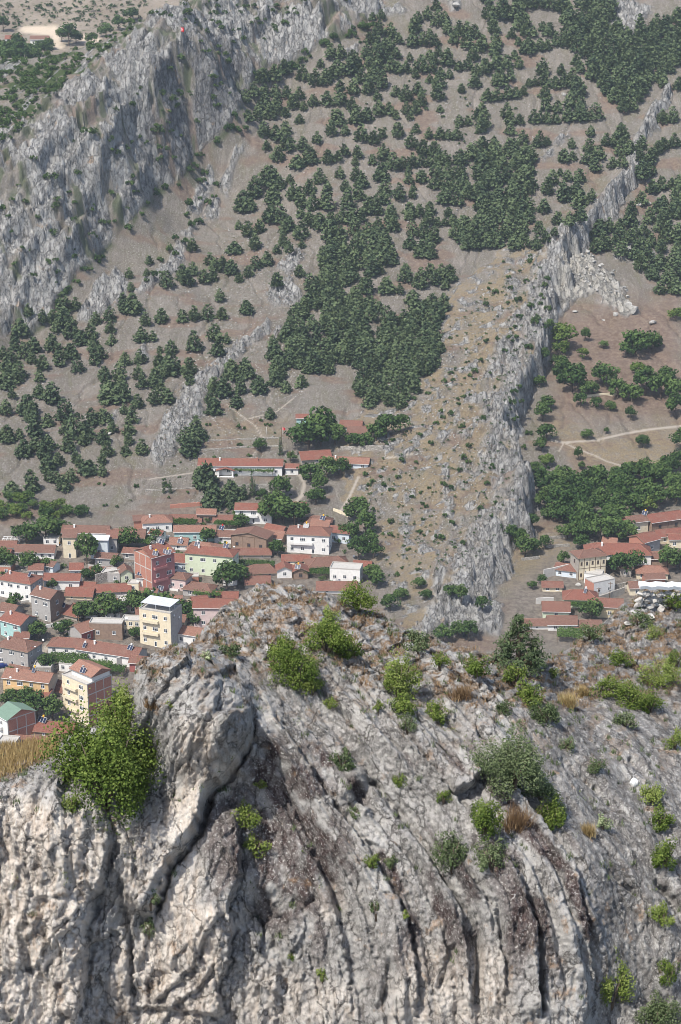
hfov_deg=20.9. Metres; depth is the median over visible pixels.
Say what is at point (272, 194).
pine tree
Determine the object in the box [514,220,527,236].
pine tree
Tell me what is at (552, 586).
shed
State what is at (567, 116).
pine tree
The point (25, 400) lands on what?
pine tree
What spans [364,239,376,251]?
pine tree
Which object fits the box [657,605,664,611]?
boulder
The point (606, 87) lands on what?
pine tree
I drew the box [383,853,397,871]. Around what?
bush
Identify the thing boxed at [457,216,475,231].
pine tree
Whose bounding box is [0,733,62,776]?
straw grass
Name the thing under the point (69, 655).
vine arbour
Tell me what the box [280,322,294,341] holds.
pine tree
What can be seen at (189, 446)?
pine tree
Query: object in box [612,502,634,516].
leafy tree
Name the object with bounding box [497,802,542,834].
grass tuft
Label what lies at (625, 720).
bush
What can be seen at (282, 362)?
pine tree
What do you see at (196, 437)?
pine tree
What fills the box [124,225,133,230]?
shrub
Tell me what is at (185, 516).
house
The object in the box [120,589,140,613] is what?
leafy tree
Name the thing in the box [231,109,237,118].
shrub
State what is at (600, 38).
pine tree
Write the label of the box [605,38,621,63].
pine tree
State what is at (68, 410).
pine tree
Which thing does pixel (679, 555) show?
leafy tree
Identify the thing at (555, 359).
leafy tree
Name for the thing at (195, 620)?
leafy tree
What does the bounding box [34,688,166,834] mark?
bush
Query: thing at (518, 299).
shrub
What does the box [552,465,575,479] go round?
leafy tree
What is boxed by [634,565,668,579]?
house
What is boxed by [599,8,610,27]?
pine tree
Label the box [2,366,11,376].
pine tree
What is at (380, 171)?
pine tree
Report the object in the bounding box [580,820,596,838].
grass tuft
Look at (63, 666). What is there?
shed
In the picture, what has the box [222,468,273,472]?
vine arbour
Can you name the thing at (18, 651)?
house
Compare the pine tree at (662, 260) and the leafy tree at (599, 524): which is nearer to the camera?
the leafy tree at (599, 524)
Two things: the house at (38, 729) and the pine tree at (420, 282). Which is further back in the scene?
the pine tree at (420, 282)
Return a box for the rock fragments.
[24,699,670,1021]
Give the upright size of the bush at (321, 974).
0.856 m
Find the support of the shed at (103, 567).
on the hillside
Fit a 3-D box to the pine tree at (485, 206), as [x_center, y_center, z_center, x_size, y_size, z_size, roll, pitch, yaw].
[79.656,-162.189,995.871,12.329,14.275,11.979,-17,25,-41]
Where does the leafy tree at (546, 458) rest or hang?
on the hillside
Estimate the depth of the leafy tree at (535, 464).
802.73 m
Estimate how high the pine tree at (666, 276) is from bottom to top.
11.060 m
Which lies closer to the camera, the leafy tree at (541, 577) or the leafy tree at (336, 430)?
the leafy tree at (541, 577)
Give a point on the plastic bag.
(633, 781)
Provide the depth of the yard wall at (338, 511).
775.56 m
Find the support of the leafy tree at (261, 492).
on the hillside
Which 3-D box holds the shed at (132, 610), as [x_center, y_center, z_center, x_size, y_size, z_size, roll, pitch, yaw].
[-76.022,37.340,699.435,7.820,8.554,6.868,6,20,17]
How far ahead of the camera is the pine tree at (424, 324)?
902.53 m
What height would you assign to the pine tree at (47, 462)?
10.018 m
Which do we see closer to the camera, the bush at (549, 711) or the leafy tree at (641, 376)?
the bush at (549, 711)
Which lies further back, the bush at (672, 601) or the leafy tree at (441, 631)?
the leafy tree at (441, 631)
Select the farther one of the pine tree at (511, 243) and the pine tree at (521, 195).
the pine tree at (521, 195)
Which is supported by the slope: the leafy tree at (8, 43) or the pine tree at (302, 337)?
the leafy tree at (8, 43)
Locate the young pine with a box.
[485,613,556,678]
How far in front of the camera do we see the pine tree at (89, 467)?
801.21 m
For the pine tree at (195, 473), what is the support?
on the hillside
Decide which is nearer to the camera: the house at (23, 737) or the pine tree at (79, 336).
the house at (23, 737)
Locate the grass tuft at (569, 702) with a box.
[555,690,579,709]
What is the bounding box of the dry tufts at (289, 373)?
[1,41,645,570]
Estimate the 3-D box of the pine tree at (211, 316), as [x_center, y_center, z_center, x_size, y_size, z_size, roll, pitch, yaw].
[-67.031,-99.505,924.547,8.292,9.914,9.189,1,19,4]
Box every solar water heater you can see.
[37,715,46,722]
[79,667,86,673]
[127,643,133,649]
[152,549,158,555]
[163,548,171,553]
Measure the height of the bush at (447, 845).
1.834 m
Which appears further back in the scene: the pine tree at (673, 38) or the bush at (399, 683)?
the pine tree at (673, 38)
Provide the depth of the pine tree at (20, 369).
877.26 m
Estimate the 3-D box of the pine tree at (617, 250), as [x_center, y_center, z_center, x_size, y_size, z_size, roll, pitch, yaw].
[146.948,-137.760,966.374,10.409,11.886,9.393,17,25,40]
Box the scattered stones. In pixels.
[0,38,673,574]
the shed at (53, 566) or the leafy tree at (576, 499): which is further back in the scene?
the leafy tree at (576, 499)
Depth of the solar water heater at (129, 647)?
662.03 m
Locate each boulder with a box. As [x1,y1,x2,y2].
[452,2,459,7]
[624,302,631,308]
[630,305,638,313]
[633,602,642,608]
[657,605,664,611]
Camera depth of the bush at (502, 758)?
67.07 m
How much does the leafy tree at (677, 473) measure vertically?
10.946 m
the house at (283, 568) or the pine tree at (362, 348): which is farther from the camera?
the pine tree at (362, 348)
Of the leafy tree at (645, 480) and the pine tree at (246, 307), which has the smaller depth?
the leafy tree at (645, 480)
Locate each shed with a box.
[0,561,15,574]
[8,663,32,669]
[13,631,29,639]
[27,563,44,577]
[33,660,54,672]
[34,688,52,697]
[37,559,60,572]
[43,533,60,545]
[59,656,80,671]
[60,604,69,616]
[62,602,83,620]
[69,562,84,577]
[89,566,110,576]
[93,552,120,566]
[100,605,126,617]
[101,567,120,581]
[121,547,136,559]
[128,601,143,612]
[132,514,144,528]
[139,587,159,593]
[148,529,165,543]
[171,595,183,600]
[182,614,189,624]
[185,572,198,581]
[213,543,223,546]
[222,576,236,585]
[284,463,299,474]
[309,518,330,526]
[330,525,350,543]
[347,426,370,434]
[541,581,563,591]
[554,562,576,577]
[584,569,603,582]
[601,536,618,542]
[619,563,632,576]
[626,581,643,594]
[642,572,666,581]
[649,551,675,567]
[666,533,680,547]
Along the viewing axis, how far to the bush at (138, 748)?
65.79 m
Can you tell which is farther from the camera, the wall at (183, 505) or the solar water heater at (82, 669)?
the wall at (183, 505)
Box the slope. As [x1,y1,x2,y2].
[0,0,179,58]
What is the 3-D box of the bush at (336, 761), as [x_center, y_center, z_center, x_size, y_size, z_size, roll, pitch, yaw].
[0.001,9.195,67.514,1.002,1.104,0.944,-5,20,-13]
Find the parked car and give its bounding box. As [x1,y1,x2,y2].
[0,663,7,667]
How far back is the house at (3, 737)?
615.25 m
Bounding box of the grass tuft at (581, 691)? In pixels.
[573,683,590,697]
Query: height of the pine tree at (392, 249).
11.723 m
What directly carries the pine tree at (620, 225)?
on the hillside
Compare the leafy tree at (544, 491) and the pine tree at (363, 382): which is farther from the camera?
the pine tree at (363, 382)
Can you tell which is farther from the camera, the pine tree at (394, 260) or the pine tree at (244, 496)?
the pine tree at (394, 260)
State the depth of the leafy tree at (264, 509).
764.40 m
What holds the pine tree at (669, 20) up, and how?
on the hillside
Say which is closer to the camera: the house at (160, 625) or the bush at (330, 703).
the bush at (330, 703)
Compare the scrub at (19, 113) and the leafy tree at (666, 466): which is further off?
the scrub at (19, 113)
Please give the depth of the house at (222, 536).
752.66 m
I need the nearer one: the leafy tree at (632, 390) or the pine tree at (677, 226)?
the leafy tree at (632, 390)
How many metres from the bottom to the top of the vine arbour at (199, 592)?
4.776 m
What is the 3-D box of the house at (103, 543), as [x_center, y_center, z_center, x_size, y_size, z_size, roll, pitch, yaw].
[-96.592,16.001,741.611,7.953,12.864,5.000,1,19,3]
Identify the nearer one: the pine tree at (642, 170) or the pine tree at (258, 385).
the pine tree at (258, 385)
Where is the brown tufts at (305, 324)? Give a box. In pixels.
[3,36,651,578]
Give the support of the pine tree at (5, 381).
on the hillside
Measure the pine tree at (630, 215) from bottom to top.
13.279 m
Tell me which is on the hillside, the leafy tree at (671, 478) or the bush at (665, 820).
the leafy tree at (671, 478)
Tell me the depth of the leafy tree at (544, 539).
746.65 m
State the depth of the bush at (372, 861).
65.45 m
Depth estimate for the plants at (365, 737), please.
68.92 m
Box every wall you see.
[14,568,45,572]
[95,569,119,583]
[116,657,121,664]
[117,562,133,566]
[122,590,153,613]
[145,487,194,491]
[170,502,201,507]
[177,445,278,452]
[202,437,283,441]
[231,484,274,496]
[333,508,349,516]
[340,445,382,450]
[521,556,539,560]
[536,597,553,603]
[543,564,567,577]
[544,544,569,547]
[549,535,570,538]
[587,392,616,396]
[599,587,624,597]
[615,580,638,589]
[634,581,680,609]
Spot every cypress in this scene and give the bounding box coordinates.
[162,479,165,492]
[168,480,172,492]
[249,472,255,495]
[277,437,283,454]
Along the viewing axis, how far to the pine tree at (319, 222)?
987.80 m
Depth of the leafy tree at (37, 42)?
1377.36 m
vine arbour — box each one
[49,651,88,663]
[86,658,112,666]
[102,663,126,671]
[125,535,151,543]
[172,517,196,524]
[192,589,221,597]
[213,519,239,527]
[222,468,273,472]
[239,557,274,565]
[303,566,329,573]
[556,626,583,637]
[570,600,585,606]
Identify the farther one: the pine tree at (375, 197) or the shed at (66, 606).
the pine tree at (375, 197)
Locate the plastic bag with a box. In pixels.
[630,778,637,787]
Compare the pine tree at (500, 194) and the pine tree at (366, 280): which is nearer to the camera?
the pine tree at (366, 280)
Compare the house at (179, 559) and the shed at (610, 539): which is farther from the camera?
the shed at (610, 539)
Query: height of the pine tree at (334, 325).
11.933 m
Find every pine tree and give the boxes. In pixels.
[0,371,15,389]
[0,424,18,442]
[0,480,21,494]
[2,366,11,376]
[4,347,19,365]
[8,328,20,350]
[11,318,29,335]
[11,360,28,377]
[13,439,33,457]
[15,341,32,358]
[16,394,38,415]
[23,469,41,491]
[24,415,43,437]
[26,336,41,352]
[29,436,39,449]
[36,435,53,459]
[38,454,56,473]
[43,333,58,350]
[43,381,60,403]
[52,343,66,365]
[52,398,74,422]
[54,307,72,326]
[55,292,72,311]
[58,430,75,451]
[62,316,78,337]
[62,341,79,358]
[63,412,94,440]
[63,467,78,482]
[70,356,86,372]
[72,330,88,345]
[75,459,98,476]
[77,420,95,437]
[85,407,98,425]
[88,347,100,365]
[94,428,110,444]
[96,366,111,379]
[96,380,124,404]
[96,408,113,424]
[98,365,111,386]
[101,306,116,321]
[116,381,131,401]
[117,292,126,312]
[121,293,145,314]
[124,404,139,423]
[131,326,148,342]
[147,369,163,387]
[157,351,181,375]
[159,270,175,287]
[159,387,175,403]
[174,263,189,280]
[175,427,189,443]
[178,435,200,456]
[182,427,203,446]
[185,330,203,351]
[188,414,201,429]
[192,460,219,489]
[192,465,200,478]
[194,427,209,441]
[198,304,214,320]
[200,484,226,510]
[202,396,224,415]
[207,339,225,355]
[214,377,234,397]
[220,358,240,380]
[220,479,241,500]
[223,258,239,274]
[224,240,244,254]
[225,492,240,509]
[228,394,243,408]
[232,189,252,212]
[233,374,246,394]
[236,357,252,369]
[238,300,255,314]
[239,362,255,379]
[239,484,248,499]
[245,175,263,197]
[249,375,268,393]
[250,256,263,269]
[257,164,282,186]
[261,204,275,222]
[263,185,282,203]
[264,339,283,359]
[265,369,283,386]
[268,360,281,372]
[269,200,287,223]
[269,354,288,370]
[278,321,293,333]
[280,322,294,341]
[281,348,295,366]
[282,316,297,328]
[283,216,296,230]
[283,337,300,351]
[285,154,306,168]
[285,332,296,350]
[292,317,301,330]
[293,342,306,356]
[297,320,310,339]
[297,333,305,343]
[300,292,314,306]
[301,146,320,163]
[303,351,325,372]
[309,212,327,229]
[310,275,320,292]
[311,323,323,348]
[311,350,323,365]
[314,340,326,358]
[318,311,334,323]
[319,183,336,209]
[320,219,341,241]
[325,246,337,264]
[325,272,340,295]
[325,322,342,340]
[326,108,347,125]
[326,328,339,345]
[328,241,341,257]
[328,293,344,309]
[330,282,346,294]
[332,59,345,75]
[339,186,356,207]
[342,207,361,223]
[343,56,357,75]
[344,340,356,355]
[346,217,361,234]
[346,263,359,281]
[347,104,364,124]
[348,235,363,251]
[351,331,362,345]
[351,353,364,368]
[353,172,369,187]
[353,309,366,325]
[354,363,371,380]
[354,378,368,392]
[355,338,369,356]
[358,319,374,336]
[359,270,375,294]
[360,248,378,266]
[360,357,374,371]
[361,107,374,121]
[361,195,374,214]
[363,255,379,275]
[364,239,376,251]
[364,348,374,361]
[367,224,381,241]
[368,194,380,215]
[371,162,390,180]
[372,43,385,64]
[373,240,381,254]
[373,338,385,351]
[375,69,388,88]
[376,179,392,196]
[376,346,389,367]
[377,237,392,258]
[377,240,397,255]
[378,276,396,293]
[378,328,394,344]
[379,305,391,323]
[380,229,390,240]
[382,249,399,264]
[385,311,400,327]
[386,360,401,377]
[390,328,400,343]
[391,348,401,364]
[391,375,406,391]
[392,344,404,359]
[393,365,408,381]
[397,264,414,281]
[398,350,411,366]
[400,336,412,348]
[401,313,418,325]
[402,236,416,249]
[402,345,414,354]
[403,289,421,305]
[406,220,419,236]
[406,301,421,317]
[411,267,428,289]
[411,350,423,367]
[413,169,428,182]
[415,341,429,355]
[416,233,435,251]
[417,303,430,326]
[419,321,430,336]
[419,329,430,346]
[421,308,441,327]
[422,355,436,373]
[424,293,438,306]
[424,353,440,367]
[426,337,440,352]
[427,346,440,358]
[428,225,440,242]
[428,269,440,284]
[429,9,444,26]
[430,315,443,335]
[432,301,446,322]
[434,185,453,204]
[437,293,450,311]
[439,49,455,65]
[440,264,457,281]
[451,148,471,164]
[453,227,468,242]
[454,172,472,191]
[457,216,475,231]
[465,229,483,248]
[469,152,489,169]
[470,184,487,199]
[472,141,483,156]
[472,189,488,210]
[474,110,491,127]
[477,170,497,184]
[477,216,498,231]
[477,218,488,240]
[479,199,493,218]
[481,231,494,247]
[489,168,503,186]
[490,66,510,85]
[490,188,507,202]
[491,226,502,236]
[493,199,504,209]
[495,0,512,18]
[499,219,516,234]
[502,137,513,156]
[504,138,519,145]
[505,1,522,18]
[506,144,521,156]
[506,234,523,249]
[512,149,529,166]
[513,184,526,205]
[513,199,530,216]
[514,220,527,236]
[517,165,532,186]
[519,37,535,53]
[523,197,535,212]
[540,92,551,110]
[544,0,560,8]
[556,180,570,202]
[558,8,568,22]
[559,107,574,121]
[561,9,576,26]
[566,67,578,84]
[568,76,587,96]
[569,35,582,51]
[570,189,588,208]
[571,182,582,194]
[572,104,589,121]
[573,19,589,38]
[573,206,588,221]
[576,11,588,22]
[583,13,591,24]
[585,53,600,64]
[586,56,598,75]
[587,102,604,119]
[588,150,601,171]
[589,25,606,43]
[592,17,607,30]
[592,218,609,235]
[594,35,605,55]
[595,48,605,64]
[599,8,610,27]
[600,0,616,13]
[600,41,609,55]
[600,72,612,94]
[602,0,618,6]
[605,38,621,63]
[608,76,620,90]
[611,224,625,240]
[611,227,625,245]
[612,237,629,256]
[618,61,627,76]
[619,66,636,86]
[622,205,638,225]
[625,65,641,80]
[626,76,641,95]
[628,240,643,258]
[629,49,647,72]
[632,13,645,37]
[634,24,650,42]
[635,159,650,180]
[636,236,646,246]
[637,242,655,261]
[642,45,654,68]
[643,32,657,49]
[644,264,661,279]
[650,253,667,269]
[651,197,667,211]
[652,32,661,43]
[653,69,667,80]
[656,14,672,30]
[657,20,671,35]
[657,38,671,53]
[660,266,678,283]
[663,25,680,42]
[665,249,680,268]
[666,277,680,293]
[667,31,680,49]
[668,197,680,216]
[669,177,680,197]
[669,222,680,241]
[670,43,680,57]
[673,256,680,278]
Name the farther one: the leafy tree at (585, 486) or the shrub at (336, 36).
the shrub at (336, 36)
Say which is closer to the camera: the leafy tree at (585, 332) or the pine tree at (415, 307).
the leafy tree at (585, 332)
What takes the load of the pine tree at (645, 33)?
on the hillside
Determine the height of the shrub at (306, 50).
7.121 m
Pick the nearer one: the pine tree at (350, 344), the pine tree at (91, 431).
the pine tree at (91, 431)
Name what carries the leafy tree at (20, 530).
on the hillside
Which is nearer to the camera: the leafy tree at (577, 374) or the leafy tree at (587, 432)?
the leafy tree at (587, 432)
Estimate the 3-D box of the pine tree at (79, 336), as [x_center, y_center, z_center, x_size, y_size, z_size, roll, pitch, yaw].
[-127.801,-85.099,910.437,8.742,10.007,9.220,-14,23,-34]
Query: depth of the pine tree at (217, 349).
888.18 m
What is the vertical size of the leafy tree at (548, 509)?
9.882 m
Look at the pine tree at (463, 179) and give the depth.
1014.02 m
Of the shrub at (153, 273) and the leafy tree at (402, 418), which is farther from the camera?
the shrub at (153, 273)
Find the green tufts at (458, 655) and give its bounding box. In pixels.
[0,581,680,1023]
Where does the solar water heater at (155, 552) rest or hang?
on the house at (154, 570)
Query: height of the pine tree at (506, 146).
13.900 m
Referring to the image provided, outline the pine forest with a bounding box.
[0,0,680,491]
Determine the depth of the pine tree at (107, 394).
854.78 m
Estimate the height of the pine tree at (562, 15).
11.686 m
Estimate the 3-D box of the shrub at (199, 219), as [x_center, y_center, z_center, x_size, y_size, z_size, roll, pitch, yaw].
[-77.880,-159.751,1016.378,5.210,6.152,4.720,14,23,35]
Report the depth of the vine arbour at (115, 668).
655.99 m
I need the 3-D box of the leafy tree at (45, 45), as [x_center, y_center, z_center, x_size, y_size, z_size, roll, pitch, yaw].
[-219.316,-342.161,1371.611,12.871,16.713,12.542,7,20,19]
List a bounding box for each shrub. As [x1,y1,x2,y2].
[94,253,100,260]
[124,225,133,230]
[150,270,157,276]
[166,242,173,251]
[172,233,179,240]
[185,199,193,205]
[187,219,195,226]
[194,217,203,223]
[201,168,208,174]
[223,122,231,131]
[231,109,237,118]
[297,56,307,61]
[301,48,308,53]
[318,38,327,45]
[329,32,338,38]
[348,30,356,36]
[387,518,394,523]
[471,367,478,372]
[508,398,516,404]
[514,296,521,300]
[530,316,538,323]
[543,305,551,310]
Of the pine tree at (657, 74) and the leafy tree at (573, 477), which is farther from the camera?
the pine tree at (657, 74)
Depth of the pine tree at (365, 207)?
997.47 m
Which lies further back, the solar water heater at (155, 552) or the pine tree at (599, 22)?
the pine tree at (599, 22)
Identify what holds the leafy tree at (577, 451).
on the hillside
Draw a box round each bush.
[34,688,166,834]
[61,793,80,814]
[85,672,134,740]
[128,740,158,783]
[140,917,155,939]
[148,889,160,910]
[200,650,214,660]
[218,642,240,656]
[230,797,262,830]
[242,831,271,858]
[253,779,267,788]
[263,635,323,690]
[265,632,296,658]
[287,953,294,960]
[299,678,326,695]
[300,610,356,653]
[315,967,327,983]
[322,694,337,709]
[323,602,340,620]
[328,747,355,771]
[336,638,364,659]
[337,577,379,615]
[347,804,360,819]
[362,853,380,868]
[368,900,378,921]
[372,698,384,715]
[380,645,422,697]
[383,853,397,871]
[385,692,418,718]
[391,773,407,787]
[398,712,418,734]
[401,627,429,654]
[402,909,408,918]
[424,698,448,724]
[429,651,451,670]
[430,828,468,873]
[436,790,452,804]
[462,653,491,678]
[464,719,546,800]
[469,794,506,840]
[469,836,509,871]
[492,699,511,716]
[501,663,529,687]
[515,678,545,710]
[517,771,560,801]
[527,699,561,727]
[535,792,567,830]
[549,668,560,678]
[558,735,575,753]
[574,622,604,640]
[586,755,607,774]
[588,673,627,698]
[596,812,613,829]
[599,946,635,1010]
[608,647,635,666]
[612,711,638,728]
[614,678,654,709]
[623,610,654,628]
[633,687,667,713]
[633,989,680,1023]
[636,653,680,690]
[637,781,666,808]
[645,620,663,640]
[645,899,675,927]
[649,804,675,832]
[650,834,677,870]
[654,590,680,609]
[657,955,679,986]
[661,725,680,749]
[666,649,680,668]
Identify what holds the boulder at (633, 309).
on the hillside
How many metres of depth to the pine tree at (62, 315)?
922.48 m
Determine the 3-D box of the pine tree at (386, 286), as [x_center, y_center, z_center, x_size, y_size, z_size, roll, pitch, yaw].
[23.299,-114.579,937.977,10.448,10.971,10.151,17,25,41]
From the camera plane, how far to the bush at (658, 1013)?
67.30 m
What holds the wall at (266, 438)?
on the hillside
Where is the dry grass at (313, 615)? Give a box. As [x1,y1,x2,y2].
[0,581,680,781]
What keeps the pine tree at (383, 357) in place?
on the hillside
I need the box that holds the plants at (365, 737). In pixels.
[8,594,679,889]
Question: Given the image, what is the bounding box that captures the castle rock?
[0,583,680,1023]
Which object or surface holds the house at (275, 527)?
on the hillside
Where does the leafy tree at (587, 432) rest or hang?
on the hillside
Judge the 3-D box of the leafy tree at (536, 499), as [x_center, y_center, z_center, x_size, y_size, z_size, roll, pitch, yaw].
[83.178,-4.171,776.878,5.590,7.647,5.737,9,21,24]
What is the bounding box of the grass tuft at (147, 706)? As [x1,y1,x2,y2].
[143,698,160,710]
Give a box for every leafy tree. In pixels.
[0,15,9,31]
[0,39,17,48]
[0,46,16,57]
[0,499,8,508]
[0,508,8,518]
[0,548,18,565]
[0,688,17,699]
[4,491,13,502]
[5,592,23,603]
[8,503,22,516]
[9,697,23,702]
[10,32,26,42]
[10,520,38,542]
[11,41,29,56]
[12,492,29,502]
[15,685,34,699]
[16,502,27,511]
[18,550,39,566]
[19,43,34,56]
[20,511,32,519]
[22,489,34,501]
[22,689,48,718]
[25,48,43,57]
[25,499,38,508]
[27,39,44,48]
[28,513,58,536]
[28,619,47,639]
[36,652,54,665]
[37,40,53,55]
[38,506,54,517]
[39,499,56,509]
[39,556,55,568]
[40,694,63,719]
[43,37,54,45]
[46,578,57,587]
[50,511,61,517]
[51,619,73,635]
[53,498,66,508]
[53,517,72,535]
[55,28,65,41]
[58,22,77,45]
[58,504,73,515]
[69,31,82,42]
[71,600,95,620]
[73,504,89,515]
[73,532,98,563]
[81,568,94,578]
[84,32,97,41]
[86,591,119,616]
[91,563,102,572]
[97,23,113,34]
[110,555,122,566]
[111,14,125,29]
[113,600,127,613]
[117,526,139,546]
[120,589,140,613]
[121,7,138,17]
[128,627,139,638]
[133,587,163,607]
[147,528,163,540]
[157,591,170,596]
[165,594,184,609]
[182,600,192,613]
[186,610,202,623]
[198,527,215,541]
[210,559,240,588]
[233,513,249,526]
[236,563,249,583]
[252,438,267,450]
[256,488,267,495]
[257,495,277,515]
[266,489,284,500]
[267,474,292,494]
[268,539,286,555]
[269,495,301,523]
[283,500,310,522]
[284,417,329,450]
[286,450,297,462]
[296,462,324,481]
[300,405,336,446]
[303,486,325,503]
[311,471,327,489]
[315,456,338,477]
[325,422,348,444]
[331,457,350,476]
[337,520,359,536]
[343,496,369,517]
[345,432,361,445]
[346,535,370,559]
[355,508,376,531]
[358,432,374,446]
[358,528,379,542]
[363,564,382,574]
[364,423,387,440]
[365,540,384,558]
[367,569,384,586]
[372,414,401,437]
[380,594,401,610]
[392,587,408,599]
[393,414,410,431]
[410,576,426,588]
[418,589,431,599]
[431,623,453,640]
[443,584,456,596]
[450,620,461,636]
[454,584,468,601]
[459,620,478,640]
[474,596,492,610]
[503,524,518,537]
[511,528,526,547]
[515,534,535,556]
[526,581,537,586]
[529,513,539,525]
[530,461,543,471]
[532,437,546,450]
[532,537,541,553]
[533,375,546,386]
[533,465,558,488]
[533,493,545,507]
[534,401,552,420]
[535,423,556,438]
[537,574,546,580]
[538,395,555,405]
[538,453,554,465]
[538,481,564,502]
[539,535,553,548]
[540,503,557,519]
[541,347,549,359]
[544,319,554,333]
[544,485,570,507]
[549,354,566,363]
[551,326,559,343]
[551,340,569,354]
[552,358,571,384]
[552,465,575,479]
[552,503,573,522]
[553,322,578,341]
[554,523,576,538]
[555,362,587,391]
[556,476,572,489]
[557,550,569,562]
[562,470,583,488]
[564,486,579,506]
[565,477,592,496]
[567,492,589,511]
[568,507,594,533]
[570,519,593,536]
[573,392,586,406]
[573,446,582,460]
[573,533,589,549]
[574,501,593,512]
[576,348,589,358]
[577,379,599,394]
[577,597,603,619]
[578,461,584,466]
[579,466,596,479]
[580,429,593,438]
[581,327,591,340]
[585,475,604,488]
[587,485,609,502]
[587,495,604,513]
[587,516,614,541]
[589,396,601,408]
[589,464,612,482]
[590,360,620,386]
[595,502,619,517]
[597,340,608,347]
[599,509,622,520]
[601,516,627,539]
[604,400,616,410]
[605,471,630,485]
[605,490,629,505]
[606,476,635,495]
[607,376,627,398]
[608,552,633,575]
[611,467,631,477]
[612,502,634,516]
[617,519,638,540]
[618,328,651,356]
[619,342,635,357]
[619,383,643,401]
[621,461,636,476]
[624,476,642,488]
[625,405,637,420]
[625,493,645,511]
[628,549,646,566]
[630,361,645,372]
[631,456,656,478]
[632,484,649,498]
[633,365,657,394]
[635,434,650,447]
[638,477,652,486]
[639,495,657,512]
[640,482,667,506]
[642,462,667,482]
[643,330,663,351]
[648,372,672,399]
[653,459,672,481]
[657,365,678,378]
[658,544,679,567]
[660,454,679,469]
[662,471,680,486]
[664,378,680,396]
[665,393,680,416]
[666,481,680,504]
[667,307,680,320]
[668,427,680,444]
[668,448,680,469]
[672,471,680,484]
[674,548,680,569]
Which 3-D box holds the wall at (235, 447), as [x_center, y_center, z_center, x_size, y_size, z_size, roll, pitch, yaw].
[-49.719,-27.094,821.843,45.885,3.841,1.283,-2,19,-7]
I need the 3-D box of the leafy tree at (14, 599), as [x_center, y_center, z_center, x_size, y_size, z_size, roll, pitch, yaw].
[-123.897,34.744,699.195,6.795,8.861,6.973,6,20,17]
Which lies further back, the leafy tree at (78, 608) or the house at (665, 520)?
the house at (665, 520)
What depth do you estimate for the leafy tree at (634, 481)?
784.50 m
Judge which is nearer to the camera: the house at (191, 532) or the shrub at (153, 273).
the house at (191, 532)
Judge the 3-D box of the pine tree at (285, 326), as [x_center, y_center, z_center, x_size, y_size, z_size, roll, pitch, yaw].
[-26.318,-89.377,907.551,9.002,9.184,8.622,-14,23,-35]
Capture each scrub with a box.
[0,0,146,30]
[0,7,296,282]
[0,10,154,139]
[155,0,347,32]
[284,38,523,143]
[365,253,541,575]
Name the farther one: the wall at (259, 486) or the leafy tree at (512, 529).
the wall at (259, 486)
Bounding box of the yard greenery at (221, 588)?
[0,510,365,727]
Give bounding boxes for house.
[0,540,18,549]
[0,570,43,601]
[0,602,24,616]
[0,610,38,636]
[0,636,43,667]
[0,701,35,735]
[0,734,20,746]
[1,667,58,696]
[4,35,22,40]
[13,544,57,559]
[15,734,59,742]
[29,36,49,44]
[29,585,65,621]
[32,720,78,736]
[43,573,82,589]
[46,637,90,653]
[54,679,62,695]
[61,524,111,545]
[61,528,78,557]
[62,659,112,724]
[64,587,95,599]
[66,619,94,639]
[74,638,148,666]
[79,581,97,587]
[89,617,124,640]
[91,535,109,558]
[95,583,131,594]
[106,530,118,552]
[111,528,147,545]
[117,563,133,582]
[121,614,139,635]
[127,579,139,591]
[128,655,147,671]
[133,541,175,591]
[135,572,143,586]
[139,595,181,647]
[141,514,172,532]
[168,537,189,549]
[169,514,201,524]
[169,571,192,590]
[173,525,216,541]
[174,553,187,571]
[178,625,202,643]
[181,581,218,597]
[183,545,239,575]
[185,541,216,548]
[188,595,208,602]
[192,598,234,626]
[196,508,217,522]
[197,457,283,477]
[212,515,234,524]
[213,530,233,543]
[215,591,238,598]
[230,526,274,548]
[234,502,272,523]
[235,548,271,557]
[243,575,270,587]
[246,564,276,575]
[264,523,287,531]
[264,528,286,543]
[275,560,292,577]
[281,554,311,563]
[285,524,332,554]
[292,561,309,579]
[295,414,308,423]
[297,449,331,464]
[303,515,333,524]
[303,556,348,573]
[316,581,357,593]
[324,455,370,469]
[330,561,362,584]
[339,420,363,431]
[353,560,373,567]
[522,618,547,628]
[541,601,570,617]
[546,615,577,630]
[562,589,597,607]
[569,548,607,580]
[574,620,601,630]
[583,542,652,566]
[585,573,614,594]
[595,597,623,617]
[622,514,648,532]
[627,531,661,550]
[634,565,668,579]
[646,510,680,530]
[653,527,680,543]
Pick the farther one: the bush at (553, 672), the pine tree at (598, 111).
the pine tree at (598, 111)
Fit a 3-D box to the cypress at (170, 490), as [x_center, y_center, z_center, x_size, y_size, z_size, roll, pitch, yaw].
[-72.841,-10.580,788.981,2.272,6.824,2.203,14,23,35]
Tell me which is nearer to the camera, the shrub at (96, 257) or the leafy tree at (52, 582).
the leafy tree at (52, 582)
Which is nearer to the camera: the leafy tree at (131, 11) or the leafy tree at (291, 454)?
the leafy tree at (291, 454)
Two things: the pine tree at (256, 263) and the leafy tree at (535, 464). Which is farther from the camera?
the pine tree at (256, 263)
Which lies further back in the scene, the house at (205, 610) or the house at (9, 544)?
the house at (9, 544)
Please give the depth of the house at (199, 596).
704.44 m
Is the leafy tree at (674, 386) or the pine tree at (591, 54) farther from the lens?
the pine tree at (591, 54)
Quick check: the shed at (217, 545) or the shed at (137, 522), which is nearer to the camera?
the shed at (217, 545)
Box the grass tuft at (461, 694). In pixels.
[445,682,474,701]
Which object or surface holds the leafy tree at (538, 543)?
on the hillside
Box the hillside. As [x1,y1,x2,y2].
[0,0,680,734]
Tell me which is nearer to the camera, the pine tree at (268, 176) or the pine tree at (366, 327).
the pine tree at (366, 327)

